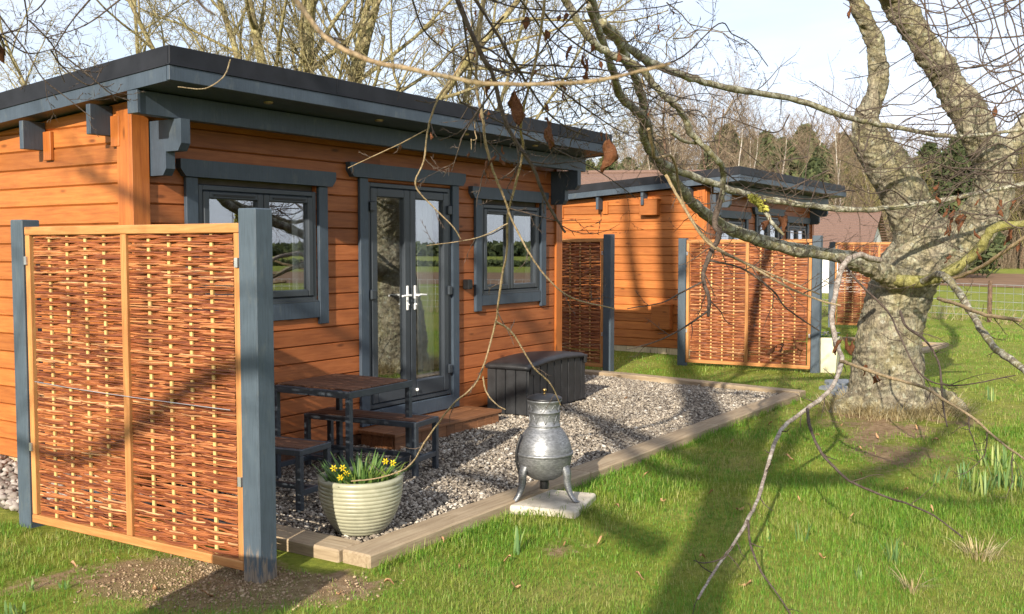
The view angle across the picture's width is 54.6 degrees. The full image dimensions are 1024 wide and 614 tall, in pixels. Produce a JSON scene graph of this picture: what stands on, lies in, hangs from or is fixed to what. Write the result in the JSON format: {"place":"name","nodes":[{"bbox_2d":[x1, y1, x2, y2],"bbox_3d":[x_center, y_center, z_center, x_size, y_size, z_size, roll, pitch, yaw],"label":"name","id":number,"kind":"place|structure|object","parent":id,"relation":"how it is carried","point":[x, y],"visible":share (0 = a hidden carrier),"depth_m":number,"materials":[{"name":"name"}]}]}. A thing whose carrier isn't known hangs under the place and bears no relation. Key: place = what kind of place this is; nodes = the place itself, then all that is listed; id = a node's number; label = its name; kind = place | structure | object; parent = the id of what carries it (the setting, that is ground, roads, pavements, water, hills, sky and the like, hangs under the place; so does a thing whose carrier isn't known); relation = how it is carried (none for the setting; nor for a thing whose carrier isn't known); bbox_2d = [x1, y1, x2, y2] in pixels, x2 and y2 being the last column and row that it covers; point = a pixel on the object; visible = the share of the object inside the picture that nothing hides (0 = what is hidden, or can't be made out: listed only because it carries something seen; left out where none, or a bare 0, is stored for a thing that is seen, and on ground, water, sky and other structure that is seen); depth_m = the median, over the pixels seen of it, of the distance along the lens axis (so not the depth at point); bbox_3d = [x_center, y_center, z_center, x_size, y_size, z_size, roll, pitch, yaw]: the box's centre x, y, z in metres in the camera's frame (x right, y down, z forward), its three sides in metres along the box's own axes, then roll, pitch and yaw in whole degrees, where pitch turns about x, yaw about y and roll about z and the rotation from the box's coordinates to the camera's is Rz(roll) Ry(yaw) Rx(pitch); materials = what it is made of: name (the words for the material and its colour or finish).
{"place":"outdoors","nodes":[
{"label":"outdoors","id":0,"kind":"place"},
{"bbox_2d":[162,374,778,541],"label":"gravel","id":1,"kind":"structure","parent":0,"point":[611,402],"depth_m":8.80,"materials":[{"name":"gravel"}]},
{"bbox_2d":[274,374,411,478],"bbox_3d":[-1.280,0.922,7.558,0.740,0.718,0.750,2,4,31],"label":"garden table","id":2,"kind":"object","parent":1,"relation":"on","point":[353,386],"visible":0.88,"depth_m":7.42,"materials":[{"name":"wood"}]},
{"bbox_2d":[317,466,402,536],"bbox_3d":[-0.923,1.196,6.054,0.520,0.346,0.520,2,4,34],"label":"plant pot","id":3,"kind":"object","parent":1,"relation":"on","point":[361,510],"visible":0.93,"depth_m":5.86,"materials":[{"name":"ceramic"}]},
{"bbox_2d":[311,450,410,483],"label":"daffodils","id":4,"kind":"object","parent":3,"relation":"on","point":[347,475],"visible":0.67,"depth_m":6.04,"materials":[{"name":"green plant"}]},
{"bbox_2d":[304,407,438,477],"bbox_3d":[-1.115,1.055,7.833,1.040,0.420,0.345,2,4,26],"label":"garden bench","id":5,"kind":"object","parent":1,"relation":"on","point":[414,422],"visible":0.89,"depth_m":7.74,"materials":[{"name":"wood"}]},
{"bbox_2d":[0,267,1023,613],"bbox_3d":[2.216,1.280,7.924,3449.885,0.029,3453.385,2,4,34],"label":"ground","id":6,"kind":"structure","parent":0,"point":[342,571],"depth_m":5.83,"materials":[{"name":"plant"}]},
{"bbox_2d":[4,601,25,613],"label":"daffodil shoots","id":7,"kind":"object","parent":6,"relation":"on","point":[11,610],"visible":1,"depth_m":4.72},
{"bbox_2d":[0,454,167,518],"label":"cobbles","id":8,"kind":"object","parent":6,"relation":"on","point":[9,498],"visible":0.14,"depth_m":6.88,"materials":[{"name":"gravel"}]},
{"bbox_2d":[10,208,276,583],"bbox_3d":[-2.170,0.459,5.688,2.087,2.000,0.126,2,4,31],"label":"wicker screen","id":9,"kind":"object","parent":6,"relation":"on","point":[245,313],"visible":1,"depth_m":5.55,"materials":[{"name":"brown wicker"}]},
{"bbox_2d":[0,0,341,90],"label":"bare tree","id":10,"kind":"object","parent":6,"relation":"on","point":[14,63],"visible":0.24,"depth_m":23.44,"materials":[{"name":"brown plant"}]},
{"bbox_2d":[8,553,403,613],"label":"soil crumbs","id":11,"kind":"object","parent":6,"relation":"on","point":[229,593],"visible":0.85,"depth_m":5.11,"materials":[{"name":"soil"}]},
{"bbox_2d":[0,45,614,488],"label":"log cabin","id":12,"kind":"object","parent":6,"relation":"on","point":[166,149],"visible":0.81,"depth_m":8.25,"materials":[{"name":"orange wood"}]},
{"bbox_2d":[176,158,335,334],"bbox_3d":[-1.964,-0.464,7.768,0.111,1.270,1.575,2,4,34],"label":"window","id":13,"kind":"structure","parent":12,"relation":"in","point":[287,304],"depth_m":7.94,"materials":[{"name":"grey wood"}]},
{"bbox_2d":[292,203,304,289],"bbox_3d":[-1.766,-0.317,8.349,0.052,1.340,0.220,3,5,45],"label":"curtain","id":14,"kind":"object","parent":12,"relation":"hanging from","point":[298,281],"visible":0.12,"depth_m":8.29,"materials":[{"name":"fabric"}]},
{"bbox_2d":[346,162,465,426],"bbox_3d":[-0.957,-0.128,9.279,0.137,2.323,1.670,2,4,34],"label":"door","id":15,"kind":"structure","parent":12,"relation":"in","point":[448,381],"depth_m":9.26,"materials":[{"name":"grey wood"}]},
{"bbox_2d":[416,200,433,400],"bbox_3d":[-0.858,-0.105,9.775,0.070,2.090,0.301,2,4,34],"label":"glass pane","id":16,"kind":"object","parent":15,"relation":"in","point":[425,324],"visible":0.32,"depth_m":9.77,"materials":[{"name":"glass"}]},
{"bbox_2d":[468,186,548,311],"bbox_3d":[-0.035,-0.620,10.660,0.111,1.275,1.465,2,4,34],"label":"window","id":17,"kind":"structure","parent":12,"relation":"in","point":[511,292],"depth_m":10.64,"materials":[{"name":"grey wood"}]},
{"bbox_2d":[525,216,530,282],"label":"glass pane","id":18,"kind":"structure","parent":12,"relation":"hanging from","point":[528,246],"depth_m":11.29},
{"bbox_2d":[16,0,717,116],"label":"bare tree","id":19,"kind":"object","parent":6,"relation":"on","point":[364,27],"visible":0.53,"depth_m":18.07,"materials":[{"name":"brown plant"}]},
{"bbox_2d":[200,0,677,170],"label":"bare tree","id":20,"kind":"object","parent":6,"relation":"on","point":[504,90],"visible":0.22,"depth_m":22.09,"materials":[{"name":"brown plant"}]},
{"bbox_2d":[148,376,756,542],"bbox_3d":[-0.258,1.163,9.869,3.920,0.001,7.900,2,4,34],"label":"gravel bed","id":21,"kind":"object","parent":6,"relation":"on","point":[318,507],"depth_m":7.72,"materials":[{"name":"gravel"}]},
{"bbox_2d":[181,430,330,512],"bbox_3d":[-1.764,1.114,6.819,1.040,0.420,0.335,2,4,27],"label":"garden bench","id":22,"kind":"object","parent":21,"relation":"on","point":[298,448],"visible":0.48,"depth_m":6.56,"materials":[{"name":"wood"}]},
{"bbox_2d":[358,406,501,450],"bbox_3d":[-0.728,1.123,9.254,0.433,0.158,1.620,2,4,34],"label":"wooden step","id":23,"kind":"object","parent":21,"relation":"on","point":[463,418],"visible":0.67,"depth_m":9.06,"materials":[{"name":"wood"}]},
{"bbox_2d":[485,351,587,415],"bbox_3d":[0.302,0.809,10.809,0.530,0.605,1.450,2,4,29],"label":"storage box","id":24,"kind":"object","parent":21,"relation":"on","point":[514,381],"visible":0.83,"depth_m":10.31,"materials":[{"name":"grey plastic"}]},
{"bbox_2d":[0,0,1023,613],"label":"beech tree","id":25,"kind":"object","parent":6,"relation":"on","point":[918,260],"visible":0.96,"depth_m":8.22,"materials":[{"name":"grey plant"}]},
{"bbox_2d":[227,369,805,568],"bbox_3d":[-0.210,1.163,9.824,4.049,0.136,8.051,2,4,34],"label":"timber edging","id":26,"kind":"object","parent":6,"relation":"on","point":[371,553],"visible":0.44,"depth_m":6.55,"materials":[{"name":"wood"}]},
{"bbox_2d":[513,527,525,554],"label":"daffodil shoots","id":27,"kind":"object","parent":6,"relation":"on","point":[517,543],"visible":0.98,"depth_m":5.68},
{"bbox_2d":[510,490,595,518],"bbox_3d":[0.264,1.345,6.730,0.500,0.090,0.520,1,4,20],"label":"stone slab","id":28,"kind":"object","parent":6,"relation":"on","point":[548,504],"depth_m":6.60,"materials":[{"name":"stone"}]},
{"bbox_2d":[513,388,578,501],"bbox_3d":[0.244,0.922,6.703,0.465,0.742,0.476,2,4,34],"label":"chiminea","id":29,"kind":"object","parent":28,"relation":"on","point":[544,452],"visible":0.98,"depth_m":6.62,"materials":[{"name":"grey metal"}]},
{"bbox_2d":[562,234,614,371],"bbox_3d":[0.564,-0.062,14.611,2.082,2.000,0.120,2,4,35],"label":"wicker screen","id":30,"kind":"object","parent":6,"relation":"on","point":[574,327],"visible":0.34,"depth_m":14.19,"materials":[{"name":"brown wicker"}]},
{"bbox_2d":[377,392,812,571],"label":"long grass","id":31,"kind":"structure","parent":6,"relation":"on","point":[592,482],"depth_m":7.29,"materials":[{"name":"plant"}]},
{"bbox_2d":[596,157,617,169],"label":"evergreen tree","id":32,"kind":"object","parent":6,"relation":"on","point":[612,167],"visible":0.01,"depth_m":59.15,"materials":[{"name":"plant"}]},
{"bbox_2d":[608,118,642,168],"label":"birch tree","id":33,"kind":"object","parent":6,"relation":"on","point":[624,147],"visible":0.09,"depth_m":59.27,"materials":[{"name":"brown plant"}]},
{"bbox_2d":[615,156,636,169],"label":"evergreen tree","id":34,"kind":"object","parent":6,"relation":"on","point":[624,160],"visible":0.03,"depth_m":51.45,"materials":[{"name":"plant"}]},
{"bbox_2d":[563,170,700,184],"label":"house","id":35,"kind":"structure","parent":6,"relation":"on","point":[593,176],"depth_m":39.01,"materials":[{"name":"ceramic"}]},
{"bbox_2d":[618,139,654,169],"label":"birch tree","id":36,"kind":"object","parent":6,"relation":"on","point":[632,158],"visible":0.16,"depth_m":48.82,"materials":[{"name":"brown plant"}]},
{"bbox_2d":[613,107,678,169],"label":"birch tree","id":37,"kind":"object","parent":6,"relation":"on","point":[639,139],"visible":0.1,"depth_m":48.19,"materials":[{"name":"brown plant"}]},
{"bbox_2d":[638,138,685,169],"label":"evergreen tree","id":38,"kind":"object","parent":6,"relation":"on","point":[659,154],"visible":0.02,"depth_m":57.11,"materials":[{"name":"plant"}]},
{"bbox_2d":[612,49,718,169],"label":"bare tree","id":39,"kind":"object","parent":6,"relation":"on","point":[680,123],"visible":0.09,"depth_m":63.79,"materials":[{"name":"brown wood"}]},
{"bbox_2d":[634,85,710,169],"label":"birch tree","id":40,"kind":"object","parent":6,"relation":"on","point":[670,134],"visible":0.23,"depth_m":48.41,"materials":[{"name":"brown plant"}]},
{"bbox_2d":[641,97,711,169],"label":"birch tree","id":41,"kind":"object","parent":6,"relation":"on","point":[684,130],"visible":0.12,"depth_m":55.39,"materials":[{"name":"brown plant"}]},
{"bbox_2d":[637,67,721,165],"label":"birch tree","id":42,"kind":"object","parent":6,"relation":"on","point":[686,106],"visible":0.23,"depth_m":63.84,"materials":[{"name":"brown plant"}]},
{"bbox_2d":[615,23,763,169],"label":"bare tree","id":43,"kind":"object","parent":6,"relation":"on","point":[663,131],"visible":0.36,"depth_m":44.64,"materials":[{"name":"plant"}]},
{"bbox_2d":[562,166,845,355],"bbox_3d":[3.097,-0.892,19.384,5.098,3.062,6.006,2,4,34],"label":"log cabin","id":44,"kind":"object","parent":6,"relation":"on","point":[646,263],"visible":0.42,"depth_m":16.69,"materials":[{"name":"orange wood"}]},
{"bbox_2d":[715,210,751,283],"bbox_3d":[3.749,-0.998,16.924,0.111,1.270,1.575,2,4,34],"label":"window","id":45,"kind":"structure","parent":44,"relation":"in","point":[725,213],"depth_m":16.98,"materials":[{"name":"black plastic"}]},
{"bbox_2d":[752,207,785,334],"bbox_3d":[4.756,-0.662,18.435,0.137,2.323,1.670,2,4,34],"label":"door","id":46,"kind":"structure","parent":44,"relation":"in","point":[755,211],"depth_m":18.38,"materials":[{"name":"grey wood"}]},
{"bbox_2d":[786,216,810,276],"bbox_3d":[5.678,-1.155,19.816,0.111,1.275,1.465,2,4,34],"label":"window","id":47,"kind":"structure","parent":44,"relation":"in","point":[791,219],"depth_m":19.76,"materials":[{"name":"black plastic"}]},
{"bbox_2d":[696,154,717,169],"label":"evergreen tree","id":48,"kind":"object","parent":6,"relation":"on","point":[707,168],"visible":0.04,"depth_m":55.36,"materials":[{"name":"plant"}]},
{"bbox_2d":[668,74,762,169],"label":"bare tree","id":49,"kind":"object","parent":6,"relation":"on","point":[702,156],"visible":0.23,"depth_m":48.86,"materials":[{"name":"plant"}]},
{"bbox_2d":[700,122,747,165],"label":"evergreen tree","id":50,"kind":"object","parent":6,"relation":"on","point":[737,141],"visible":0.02,"depth_m":62.87,"materials":[{"name":"plant"}]},
{"bbox_2d":[689,89,766,162],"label":"bare tree","id":51,"kind":"object","parent":6,"relation":"on","point":[713,119],"visible":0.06,"depth_m":65.53,"materials":[{"name":"brown wood"}]},
{"bbox_2d":[692,67,789,168],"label":"bare tree","id":52,"kind":"object","parent":6,"relation":"on","point":[739,119],"visible":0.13,"depth_m":62.60,"materials":[{"name":"plant"}]},
{"bbox_2d":[702,94,791,171],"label":"birch tree","id":53,"kind":"object","parent":6,"relation":"on","point":[741,139],"visible":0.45,"depth_m":46.71,"materials":[{"name":"brown plant"}]},
{"bbox_2d":[677,235,822,372],"bbox_3d":[3.415,-0.038,14.383,2.082,1.980,0.120,2,4,29],"label":"wicker screen","id":54,"kind":"object","parent":6,"relation":"on","point":[751,301],"visible":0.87,"depth_m":14.34,"materials":[{"name":"brown wicker"}]},
{"bbox_2d":[722,116,781,170],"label":"birch tree","id":55,"kind":"object","parent":6,"relation":"on","point":[753,148],"visible":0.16,"depth_m":54.15,"materials":[{"name":"brown plant"}]},
{"bbox_2d":[723,111,789,169],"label":"birch tree","id":56,"kind":"object","parent":6,"relation":"on","point":[756,137],"visible":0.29,"depth_m":47.87,"materials":[{"name":"brown plant"}]},
{"bbox_2d":[760,136,804,176],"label":"evergreen tree","id":57,"kind":"object","parent":6,"relation":"on","point":[791,149],"visible":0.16,"depth_m":56.98,"materials":[{"name":"plant"}]},
{"bbox_2d":[759,108,820,173],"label":"birch tree","id":58,"kind":"object","parent":6,"relation":"on","point":[786,149],"visible":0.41,"depth_m":47.45,"materials":[{"name":"brown plant"}]},
{"bbox_2d":[795,517,811,541],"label":"daffodil shoots","id":59,"kind":"object","parent":6,"relation":"on","point":[802,532],"visible":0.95,"depth_m":5.92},
{"bbox_2d":[790,123,828,162],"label":"evergreen tree","id":60,"kind":"object","parent":6,"relation":"on","point":[806,130],"visible":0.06,"depth_m":64.93,"materials":[{"name":"plant"}]},
{"bbox_2d":[821,336,840,372],"bbox_3d":[4.475,0.672,14.049,0.320,0.500,0.320,2,4,26],"label":"plant pot","id":61,"kind":"object","parent":6,"relation":"on","point":[829,361],"visible":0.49,"depth_m":13.92,"materials":[{"name":"beige ceramic"}]},
{"bbox_2d":[819,385,846,390],"bbox_3d":[4.042,1.018,12.322,0.366,0.050,0.395,-2,4,-32],"label":"stepping stone","id":62,"kind":"object","parent":6,"relation":"on","point":[823,387],"visible":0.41,"depth_m":12.27,"materials":[{"name":"grey stone"}]},
{"bbox_2d":[824,379,848,385],"bbox_3d":[4.263,0.987,12.865,0.460,0.050,0.396,-1,3,-14],"label":"stepping stone","id":63,"kind":"object","parent":6,"relation":"on","point":[843,382],"visible":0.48,"depth_m":12.82,"materials":[{"name":"grey stone"}]},
{"bbox_2d":[802,109,875,206],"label":"birch tree","id":64,"kind":"object","parent":6,"relation":"on","point":[836,157],"visible":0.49,"depth_m":47.15,"materials":[{"name":"brown plant"}]},
{"bbox_2d":[818,141,863,206],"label":"birch tree","id":65,"kind":"object","parent":6,"relation":"on","point":[841,181],"visible":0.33,"depth_m":45.69,"materials":[{"name":"brown plant"}]},
{"bbox_2d":[831,132,853,168],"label":"evergreen tree","id":66,"kind":"object","parent":6,"relation":"on","point":[846,156],"visible":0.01,"depth_m":68.82,"materials":[{"name":"plant"}]},
{"bbox_2d":[814,211,887,292],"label":"house","id":67,"kind":"structure","parent":6,"relation":"on","point":[838,231],"depth_m":40.12,"materials":[{"name":"ceramic"}]},
{"bbox_2d":[828,242,890,326],"bbox_3d":[7.973,-0.454,21.748,1.956,1.950,0.120,1,4,22],"label":"wicker screen","id":68,"kind":"object","parent":6,"relation":"on","point":[854,292],"visible":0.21,"depth_m":21.92,"materials":[{"name":"brown wicker"}]},
{"bbox_2d":[829,130,916,238],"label":"bare tree","id":69,"kind":"object","parent":6,"relation":"on","point":[870,195],"visible":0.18,"depth_m":47.16,"materials":[{"name":"brown wood"}]},
{"bbox_2d":[826,130,930,241],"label":"bare tree","id":70,"kind":"object","parent":6,"relation":"on","point":[865,181],"visible":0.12,"depth_m":50.10,"materials":[{"name":"plant"}]},
{"bbox_2d":[875,536,903,564],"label":"daffodil shoots","id":71,"kind":"object","parent":6,"relation":"on","point":[893,555],"visible":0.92,"depth_m":5.46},
{"bbox_2d":[842,337,948,352],"bbox_3d":[7.109,0.704,17.717,1.363,0.130,2.737,0,3,-7],"label":"timber edging","id":72,"kind":"object","parent":6,"relation":"on","point":[926,348],"visible":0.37,"depth_m":17.48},
{"bbox_2d":[890,563,939,594],"bbox_3d":[2.032,1.380,5.026,0.292,0.138,0.277,1,3,17],"label":"grass tuft","id":73,"kind":"object","parent":6,"relation":"on","point":[911,588],"visible":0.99,"depth_m":5.04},
{"bbox_2d":[822,279,1023,321],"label":"wire fence","id":74,"kind":"object","parent":6,"relation":"on","point":[990,284],"visible":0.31,"depth_m":23.55,"materials":[{"name":"brown metal"}]},
{"bbox_2d":[822,297,1023,324],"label":"brush","id":75,"kind":"object","parent":6,"relation":"on","point":[962,318],"visible":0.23,"depth_m":24.23,"materials":[{"name":"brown plant"}]},
{"bbox_2d":[828,189,1023,268],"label":"undergrowth","id":76,"kind":"object","parent":6,"relation":"on","point":[1008,257],"visible":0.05,"depth_m":86.93,"materials":[{"name":"plant"}]},
{"bbox_2d":[933,466,951,483],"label":"daffodil shoots","id":77,"kind":"object","parent":6,"relation":"on","point":[937,478],"visible":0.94,"depth_m":7.39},
{"bbox_2d":[954,461,976,479],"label":"daffodil shoots","id":78,"kind":"object","parent":6,"relation":"on","point":[964,470],"visible":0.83,"depth_m":7.55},
{"bbox_2d":[929,133,1005,277],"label":"evergreen tree","id":79,"kind":"object","parent":6,"relation":"on","point":[989,253],"visible":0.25,"depth_m":58.93,"materials":[{"name":"plant"}]},
{"bbox_2d":[956,465,997,496],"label":"daffodil shoots","id":80,"kind":"object","parent":6,"relation":"on","point":[981,485],"visible":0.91,"depth_m":7.04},
{"bbox_2d":[942,530,1013,562],"bbox_3d":[2.642,1.351,5.626,0.425,0.126,0.397,2,4,34],"label":"grass tuft","id":81,"kind":"object","parent":6,"relation":"on","point":[983,558],"visible":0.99,"depth_m":5.61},
{"bbox_2d":[955,194,1012,273],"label":"evergreen tree","id":82,"kind":"object","parent":6,"relation":"on","point":[999,234],"visible":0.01,"depth_m":68.73,"materials":[{"name":"plant"}]},
{"bbox_2d":[984,386,995,401],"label":"daffodil shoots","id":83,"kind":"object","parent":6,"relation":"on","point":[991,397],"visible":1,"depth_m":11.37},
{"bbox_2d":[979,442,1022,467],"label":"daffodil shoots","id":84,"kind":"object","parent":6,"relation":"on","point":[1005,458],"visible":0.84,"depth_m":7.91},
{"bbox_2d":[986,455,1023,492],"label":"daffodil shoots","id":85,"kind":"object","parent":6,"relation":"on","point":[1006,479],"visible":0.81,"depth_m":7.23,"materials":[{"name":"plant"}]},
{"bbox_2d":[1002,145,1023,256],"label":"evergreen tree","id":86,"kind":"object","parent":6,"relation":"on","point":[1019,208],"visible":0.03,"depth_m":102.91,"materials":[{"name":"plant"}]},
{"bbox_2d":[1009,143,1023,268],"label":"bare tree","id":87,"kind":"object","parent":6,"relation":"on","point":[1021,260],"visible":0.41,"depth_m":87.73,"materials":[{"name":"brown wood"}]},
{"bbox_2d":[0,0,1023,167],"label":"sky","id":88,"kind":"structure","parent":0,"point":[777,29],"materials":[{"name":"white"}]},
{"bbox_2d":[799,385,981,425],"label":"dry grass","id":89,"kind":"structure","parent":0,"point":[910,412],"depth_m":10.24,"materials":[{"name":"plant"}]},
{"bbox_2d":[940,273,1023,287],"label":"ploughed field","id":90,"kind":"structure","parent":0,"point":[1003,280],"depth_m":54.40,"materials":[{"name":"soil"}]},
{"bbox_2d":[674,67,752,167],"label":"birch tree","id":91,"kind":"object","parent":90,"relation":"on","point":[717,106],"visible":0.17,"depth_m":79.83,"materials":[{"name":"brown plant"}]},
{"bbox_2d":[666,46,761,169],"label":"bare tree","id":92,"kind":"object","parent":90,"relation":"on","point":[723,115],"visible":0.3,"depth_m":59.85,"materials":[{"name":"brown wood"}]},
{"bbox_2d":[689,59,765,159],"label":"birch tree","id":93,"kind":"object","parent":90,"relation":"on","point":[738,100],"visible":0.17,"depth_m":67.22,"materials":[{"name":"brown plant"}]},
{"bbox_2d":[708,104,760,160],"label":"birch tree","id":94,"kind":"object","parent":90,"relation":"on","point":[729,132],"visible":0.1,"depth_m":62.98,"materials":[{"name":"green plant"}]},
{"bbox_2d":[729,98,780,140],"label":"birch tree","id":95,"kind":"object","parent":90,"relation":"on","point":[758,112],"visible":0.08,"depth_m":70.23,"materials":[{"name":"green plant"}]},
{"bbox_2d":[740,131,776,167],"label":"evergreen tree","id":96,"kind":"object","parent":90,"relation":"on","point":[765,140],"visible":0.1,"depth_m":59.04,"materials":[{"name":"plant"}]},
{"bbox_2d":[746,99,805,137],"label":"birch tree","id":97,"kind":"object","parent":90,"relation":"on","point":[783,121],"visible":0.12,"depth_m":73.65,"materials":[{"name":"brown plant"}]},
{"bbox_2d":[755,89,876,206],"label":"bare tree","id":98,"kind":"object","parent":90,"relation":"on","point":[804,154],"visible":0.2,"depth_m":56.92,"materials":[{"name":"brown wood"}]},
{"bbox_2d":[783,87,853,201],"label":"birch tree","id":99,"kind":"object","parent":90,"relation":"on","point":[809,153],"visible":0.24,"depth_m":56.88,"materials":[{"name":"brown plant"}]},
{"bbox_2d":[798,144,850,206],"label":"evergreen tree","id":100,"kind":"object","parent":90,"relation":"on","point":[816,163],"visible":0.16,"depth_m":55.09,"materials":[{"name":"plant"}]},
{"bbox_2d":[798,78,864,198],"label":"bare tree","id":101,"kind":"object","parent":90,"relation":"on","point":[838,134],"visible":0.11,"depth_m":59.07,"materials":[{"name":"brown wood"}]},
{"bbox_2d":[818,86,852,160],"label":"bare tree","id":102,"kind":"object","parent":90,"relation":"on","point":[836,121],"visible":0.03,"depth_m":67.07,"materials":[{"name":"plant"}]},
{"bbox_2d":[842,157,892,239],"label":"evergreen tree","id":103,"kind":"object","parent":90,"relation":"on","point":[856,181],"visible":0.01,"depth_m":58.97,"materials":[{"name":"plant"}]},
{"bbox_2d":[861,114,952,239],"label":"bare tree","id":104,"kind":"object","parent":90,"relation":"on","point":[919,168],"visible":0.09,"depth_m":58.25,"materials":[{"name":"brown wood"}]},
{"bbox_2d":[913,141,940,194],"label":"evergreen tree","id":105,"kind":"object","parent":90,"relation":"on","point":[932,147],"visible":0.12,"depth_m":70.95,"materials":[{"name":"plant"}]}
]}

